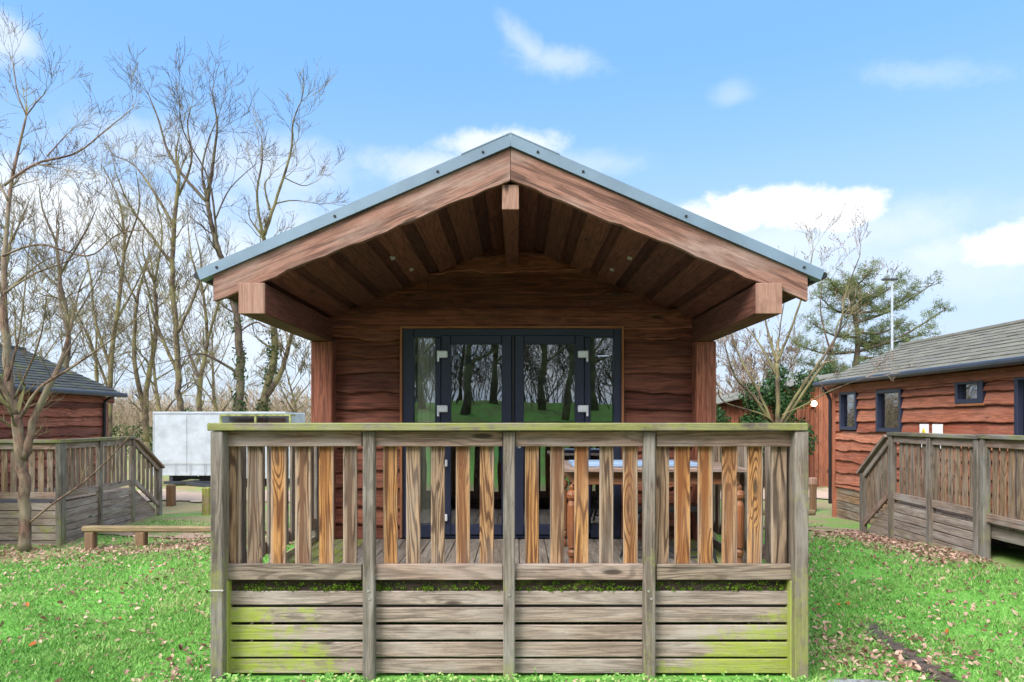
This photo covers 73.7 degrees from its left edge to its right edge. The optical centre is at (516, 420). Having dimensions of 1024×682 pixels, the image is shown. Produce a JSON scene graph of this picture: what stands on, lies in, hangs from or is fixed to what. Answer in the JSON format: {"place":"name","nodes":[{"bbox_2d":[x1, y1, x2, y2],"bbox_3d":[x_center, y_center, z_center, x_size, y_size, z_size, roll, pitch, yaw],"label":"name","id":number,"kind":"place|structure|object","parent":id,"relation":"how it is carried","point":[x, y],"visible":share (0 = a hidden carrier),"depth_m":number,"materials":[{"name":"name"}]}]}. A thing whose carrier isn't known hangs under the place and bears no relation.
{"place":"outdoors","nodes":[
{"label":"outdoors","id":0,"kind":"place"},
{"bbox_2d":[68,527,289,538],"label":"bare earth path","id":1,"kind":"structure","parent":0,"point":[189,536],"depth_m":11.37,"materials":[{"name":"brown soil"}]},
{"bbox_2d":[122,487,827,501],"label":"gravel track","id":2,"kind":"structure","parent":0,"point":[191,495],"depth_m":17.24,"materials":[{"name":"beige gravel"}]},
{"bbox_2d":[0,424,1023,681],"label":"ground","id":3,"kind":"structure","parent":0,"point":[192,512],"depth_m":6.07,"materials":[{"name":"green plant"}]},
{"bbox_2d":[0,157,87,344],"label":"bare tree","id":4,"kind":"object","parent":3,"relation":"on","point":[11,239],"visible":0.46,"depth_m":24.01,"materials":[{"name":"brown plant"}]},
{"bbox_2d":[0,173,99,346],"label":"bare tree","id":5,"kind":"object","parent":3,"relation":"on","point":[20,296],"visible":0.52,"depth_m":32.89,"materials":[{"name":"brown plant"}]},
{"bbox_2d":[0,238,117,371],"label":"bare tree","id":6,"kind":"object","parent":3,"relation":"on","point":[48,313],"visible":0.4,"depth_m":38.05,"materials":[{"name":"brown plant"}]},
{"bbox_2d":[0,344,127,525],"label":"red lodge","id":7,"kind":"structure","parent":3,"relation":"on","point":[79,410],"depth_m":13.69,"materials":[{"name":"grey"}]},
{"bbox_2d":[0,107,129,368],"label":"bare tree","id":8,"kind":"object","parent":3,"relation":"on","point":[67,358],"visible":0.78,"depth_m":19.07,"materials":[{"name":"brown plant"}]},
{"bbox_2d":[0,436,164,545],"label":"corner deck","id":9,"kind":"structure","parent":3,"relation":"on","point":[107,492],"depth_m":11.07,"materials":[{"name":"grey wood"}]},
{"bbox_2d":[0,3,201,550],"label":"bare tree","id":10,"kind":"object","parent":3,"relation":"on","point":[22,443],"visible":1,"depth_m":9.98,"materials":[{"name":"brown plant"}]},
{"bbox_2d":[46,133,170,436],"bbox_3d":[-15.525,-4.624,26.251,4.450,13.279,4.131,0,0,0],"label":"bare tree","id":11,"kind":"object","parent":3,"relation":"on","point":[108,382],"visible":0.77,"depth_m":25.95,"materials":[{"name":"brown plant"}]},
{"bbox_2d":[30,231,201,388],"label":"bare tree","id":12,"kind":"object","parent":3,"relation":"on","point":[96,373],"visible":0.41,"depth_m":42.16,"materials":[{"name":"brown plant"}]},
{"bbox_2d":[85,164,187,468],"bbox_3d":[-14.904,-4.237,27.468,4.003,12.531,3.785,0,0,0],"label":"bare tree","id":13,"kind":"object","parent":3,"relation":"on","point":[141,397],"visible":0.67,"depth_m":26.98,"materials":[{"name":"brown plant"}]},
{"bbox_2d":[81,525,210,549],"bbox_3d":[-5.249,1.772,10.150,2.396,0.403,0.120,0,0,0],"label":"bench","id":14,"kind":"object","parent":3,"relation":"on","point":[91,531],"visible":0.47,"depth_m":10.09,"materials":[{"name":"brown wood"}]},
{"bbox_2d":[112,406,193,456],"bbox_3d":[-17.635,0.641,34.192,8.803,2.688,4.780,0,0,11],"label":"field hedge","id":15,"kind":"object","parent":3,"relation":"on","point":[150,427],"visible":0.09,"depth_m":34.09,"materials":[{"name":"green plant"}]},
{"bbox_2d":[90,55,223,411],"bbox_3d":[-12.783,-5.216,24.525,4.196,14.468,4.908,0,0,-28],"label":"bare tree","id":16,"kind":"object","parent":3,"relation":"on","point":[176,364],"visible":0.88,"depth_m":23.93,"materials":[{"name":"brown plant"}]},
{"bbox_2d":[87,242,235,411],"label":"bare tree","id":17,"kind":"object","parent":3,"relation":"on","point":[155,392],"visible":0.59,"depth_m":40.02,"materials":[{"name":"brown plant"}]},
{"bbox_2d":[166,485,175,505],"bbox_3d":[-7.748,1.711,15.300,0.160,0.520,0.160,0,0,0],"label":"timber bollard","id":18,"kind":"object","parent":3,"relation":"on","point":[170,495],"visible":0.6,"depth_m":15.22,"materials":[{"name":"brown wood"}]},
{"bbox_2d":[104,34,279,411],"bbox_3d":[-9.440,-5.269,21.768,8.723,14.568,4.675,0,0,0],"label":"bare tree","id":19,"kind":"object","parent":3,"relation":"on","point":[239,404],"visible":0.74,"depth_m":21.90,"materials":[{"name":"brown plant"}]},
{"bbox_2d":[166,185,238,411],"bbox_3d":[-13.181,-4.022,28.014,4.756,12.094,2.701,0,0,29],"label":"bare tree","id":20,"kind":"object","parent":3,"relation":"on","point":[199,402],"visible":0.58,"depth_m":27.95,"materials":[{"name":"brown plant"}]},
{"bbox_2d":[124,265,283,411],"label":"bare tree","id":21,"kind":"object","parent":3,"relation":"on","point":[211,364],"visible":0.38,"depth_m":43.76,"materials":[{"name":"brown plant"}]},
{"bbox_2d":[202,487,210,514],"bbox_3d":[-6.304,1.670,13.900,0.160,0.610,0.160,0,0,0],"label":"timber bollard","id":22,"kind":"object","parent":3,"relation":"on","point":[206,500],"visible":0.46,"depth_m":13.82,"materials":[{"name":"green wood"}]},
{"bbox_2d":[153,412,304,486],"bbox_3d":[-8.468,0.852,20.485,4.375,2.202,2.830,0,0,0],"label":"box trailer","id":23,"kind":"object","parent":3,"relation":"on","point":[181,446],"visible":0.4,"depth_m":20.00,"materials":[{"name":"white metal"}]},
{"bbox_2d":[219,414,295,478],"bbox_3d":[-7.473,0.750,19.720,2.047,1.836,0.440,0,0,0],"label":"metal frame","id":24,"kind":"object","parent":23,"relation":"attached to","point":[255,417],"visible":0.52,"depth_m":19.50,"materials":[{"name":"silver metal"}]},
{"bbox_2d":[251,322,311,422],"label":"bare tree","id":25,"kind":"object","parent":3,"relation":"on","point":[302,364],"visible":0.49,"depth_m":39.68,"materials":[{"name":"brown plant"}]},
{"bbox_2d":[223,57,349,411],"bbox_3d":[-7.814,-4.990,22.650,4.305,14.011,3.677,0,0,0],"label":"bare tree","id":26,"kind":"object","parent":3,"relation":"on","point":[270,385],"visible":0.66,"depth_m":22.89,"materials":[{"name":"brown plant"}]},
{"bbox_2d":[112,369,735,442],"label":"distant wood","id":27,"kind":"object","parent":3,"relation":"on","point":[131,413],"visible":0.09,"depth_m":53.83,"materials":[{"name":"brown plant"}]},
{"bbox_2d":[26,557,970,645],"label":"orange leaves","id":28,"kind":"object","parent":3,"relation":"on","point":[848,602],"visible":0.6,"depth_m":6.19,"materials":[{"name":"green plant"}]},
{"bbox_2d":[207,423,808,681],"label":"lodge deck","id":29,"kind":"structure","parent":3,"relation":"on","point":[318,572],"depth_m":4.52,"materials":[{"name":"wood"}]},
{"bbox_2d":[564,460,746,562],"bbox_3d":[1.088,0.774,5.873,1.437,0.799,1.106,0,0,0],"label":"garden table","id":30,"kind":"object","parent":29,"relation":"on","point":[594,480],"visible":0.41,"depth_m":5.40,"materials":[{"name":"brown wood"}]},
{"bbox_2d":[569,460,696,466],"bbox_3d":[0.950,0.355,5.660,1.010,0.034,0.430,0,0,0],"label":"plastic lid","id":31,"kind":"object","parent":30,"relation":"on","point":[595,463],"visible":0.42,"depth_m":5.45,"materials":[{"name":"white plastic"}]},
{"bbox_2d":[206,667,809,681],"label":"clover","id":32,"kind":"object","parent":3,"relation":"on","point":[320,678],"visible":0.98,"depth_m":4.36,"materials":[{"name":"green plant"}]},
{"bbox_2d":[194,133,826,542],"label":"log lodge","id":33,"kind":"structure","parent":3,"relation":"on","point":[518,279],"depth_m":6.68,"materials":[{"name":"brown wood"}]},
{"bbox_2d":[418,338,434,522],"bbox_3d":[-0.900,0.144,6.926,0.208,1.993,0.022,0,0,0],"label":"vertical blind","id":34,"kind":"object","parent":33,"relation":"hanging from","point":[426,380],"depth_m":6.92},
{"bbox_2d":[437,335,510,534],"bbox_3d":[-0.422,0.149,6.788,0.736,1.983,0.105,0,0,0],"label":"door","id":35,"kind":"structure","parent":33,"relation":"in","point":[446,340],"depth_m":6.78,"materials":[{"name":"black metal"}]},
{"bbox_2d":[454,462,524,515],"bbox_3d":[-0.250,0.830,8.300,1.000,0.620,0.400,0,0,0],"label":"sideboard","id":36,"kind":"object","parent":33,"relation":"in","point":[474,488],"visible":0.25,"depth_m":8.13,"materials":[{"name":"black wood"}]},
{"bbox_2d":[515,335,587,534],"bbox_3d":[0.344,0.149,6.772,0.726,1.983,0.137,0,0,0],"label":"door","id":37,"kind":"structure","parent":33,"relation":"in","point":[520,340],"depth_m":6.78,"materials":[{"name":"black metal"}]},
{"bbox_2d":[0,525,1023,681],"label":"fallen leaves","id":38,"kind":"object","parent":3,"relation":"on","point":[884,541],"visible":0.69,"depth_m":6.72,"materials":[{"name":"brown plant"}]},
{"bbox_2d":[716,403,731,487],"bbox_3d":[5.421,0.732,18.451,1.442,2.446,1.286,0,0,0],"label":"evergreen bush","id":39,"kind":"object","parent":3,"relation":"on","point":[721,417],"visible":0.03,"depth_m":18.14,"materials":[{"name":"green plant"}]},
{"bbox_2d":[716,344,770,396],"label":"bare tree","id":40,"kind":"object","parent":3,"relation":"on","point":[728,379],"visible":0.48,"depth_m":39.20,"materials":[{"name":"brown plant"}]},
{"bbox_2d":[716,328,791,395],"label":"bare tree","id":41,"kind":"object","parent":3,"relation":"on","point":[720,342],"visible":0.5,"depth_m":43.56,"materials":[{"name":"brown plant"}]},
{"bbox_2d":[733,351,774,386],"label":"bare tree","id":42,"kind":"object","parent":3,"relation":"on","point":[765,364],"visible":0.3,"depth_m":35.90,"materials":[{"name":"brown plant"}]},
{"bbox_2d":[738,378,775,479],"bbox_3d":[6.439,0.407,18.688,1.229,3.083,1.348,0,0,0],"label":"evergreen bush","id":43,"kind":"object","parent":3,"relation":"on","point":[759,418],"visible":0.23,"depth_m":18.54,"materials":[{"name":"green plant"}]},
{"bbox_2d":[716,372,840,486],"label":"lodge","id":44,"kind":"structure","parent":3,"relation":"on","point":[815,413],"depth_m":19.48,"materials":[{"name":"brown"}]},
{"bbox_2d":[739,322,818,385],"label":"bare tree","id":45,"kind":"object","parent":3,"relation":"on","point":[793,349],"visible":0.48,"depth_m":41.74,"materials":[{"name":"brown plant"}]},
{"bbox_2d":[763,509,815,514],"bbox_3d":[4.452,1.680,11.400,1.044,0.379,0.120,0,0,0],"label":"knee rail","id":46,"kind":"object","parent":3,"relation":"on","point":[812,512],"visible":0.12,"depth_m":11.34,"materials":[{"name":"brown wood"}]},
{"bbox_2d":[765,364,818,454],"bbox_3d":[7.476,0.200,18.514,1.457,3.498,1.355,0,0,0],"label":"evergreen bush","id":47,"kind":"object","parent":3,"relation":"on","point":[785,398],"visible":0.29,"depth_m":18.42,"materials":[{"name":"green plant"}]},
{"bbox_2d":[809,477,817,511],"bbox_3d":[6.155,1.567,14.200,0.144,0.750,0.144,0,0,0],"label":"timber bollard","id":48,"kind":"object","parent":3,"relation":"on","point":[813,482],"visible":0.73,"depth_m":14.14,"materials":[{"name":"brown wood"}]},
{"bbox_2d":[716,205,914,422],"bbox_3d":[3.515,-0.466,9.128,2.656,4.544,1.861,0,0,9],"label":"bare tree","id":49,"kind":"object","parent":3,"relation":"on","point":[777,355],"visible":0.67,"depth_m":8.96,"materials":[{"name":"brown plant"}]},
{"bbox_2d":[815,363,841,381],"bbox_3d":[11.805,-0.105,25.508,2.360,4.127,1.358,0,0,0],"label":"evergreen bush","id":50,"kind":"object","parent":3,"relation":"on","point":[825,371],"visible":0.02,"depth_m":25.48,"materials":[{"name":"green plant"}]},
{"bbox_2d":[828,678,894,681],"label":"puddle","id":51,"kind":"object","parent":3,"relation":"on","point":[853,680],"visible":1,"depth_m":4.43,"materials":[{"name":"liquid"}]},
{"bbox_2d":[785,256,955,379],"bbox_3d":[15.053,-2.577,30.330,8.521,8.602,4.767,0,0,-12],"label":"pine tree","id":52,"kind":"object","parent":3,"relation":"on","point":[872,343],"visible":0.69,"depth_m":29.76,"materials":[{"name":"green plant"}]},
{"bbox_2d":[881,278,897,349],"bbox_3d":[11.466,-1.203,21.000,0.460,6.306,0.140,0,0,0],"label":"lamp post","id":53,"kind":"object","parent":3,"relation":"on","point":[890,279],"visible":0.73,"depth_m":20.97,"materials":[{"name":"white metal"}]},
{"bbox_2d":[858,623,968,681],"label":"mud rut","id":54,"kind":"structure","parent":3,"relation":"on","point":[919,660],"depth_m":4.88,"materials":[{"name":"brown soil"}]},
{"bbox_2d":[812,319,1023,550],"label":"cedar lodge","id":55,"kind":"structure","parent":3,"relation":"on","point":[971,381],"depth_m":10.77,"materials":[{"name":"brown wood"}]},
{"bbox_2d":[839,391,858,429],"bbox_3d":[6.283,-0.183,12.875,0.115,0.735,0.650,0,0,0],"label":"window","id":56,"kind":"structure","parent":55,"relation":"in","point":[848,413],"depth_m":12.94,"materials":[{"name":"grey glass"}]},
{"bbox_2d":[876,388,903,431],"bbox_3d":[6.283,-0.160,11.475,0.115,0.720,0.770,0,0,0],"label":"window","id":57,"kind":"structure","parent":55,"relation":"in","point":[889,412],"depth_m":11.52,"materials":[{"name":"black glass"}]},
{"bbox_2d":[920,424,928,446],"bbox_3d":[6.230,0.240,10.450,0.020,0.360,0.220,0,0,0],"label":"notice","id":58,"kind":"object","parent":55,"relation":"attached to","point":[924,428],"visible":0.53,"depth_m":10.43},
{"bbox_2d":[932,424,942,448],"bbox_3d":[6.232,0.240,10.120,0.015,0.360,0.240,0,0,0],"label":"notice","id":59,"kind":"object","parent":55,"relation":"attached to","point":[937,428],"visible":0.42,"depth_m":10.11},
{"bbox_2d":[954,380,986,405],"bbox_3d":[6.283,-0.380,9.430,0.115,0.370,0.620,0,0,0],"label":"window","id":60,"kind":"structure","parent":55,"relation":"in","point":[969,393],"depth_m":9.44,"materials":[{"name":"grey glass"}]},
{"bbox_2d":[1014,377,1023,434],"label":"door","id":61,"kind":"structure","parent":55,"relation":"in","point":[1018,381],"depth_m":8.49,"materials":[{"name":"blue glass"}]},
{"bbox_2d":[856,432,1023,559],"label":"side deck","id":62,"kind":"structure","parent":3,"relation":"on","point":[978,522],"depth_m":8.69,"materials":[{"name":"grey wood"}]},
{"bbox_2d":[0,0,1023,419],"label":"sky","id":63,"kind":"structure","parent":0,"point":[750,118],"materials":[{"name":"blue"}]},
{"bbox_2d":[620,503,717,562],"bbox_3d":[1.245,0.934,5.640,0.743,0.468,0.364,0,0,0],"label":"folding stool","id":64,"kind":"object","parent":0,"point":[693,507],"visible":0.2,"depth_m":5.52,"materials":[{"name":"black wood"}]},
{"bbox_2d":[763,524,868,532],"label":"gravel path","id":65,"kind":"structure","parent":0,"point":[819,528],"depth_m":11.18,"materials":[{"name":"brown soil"}]}
]}

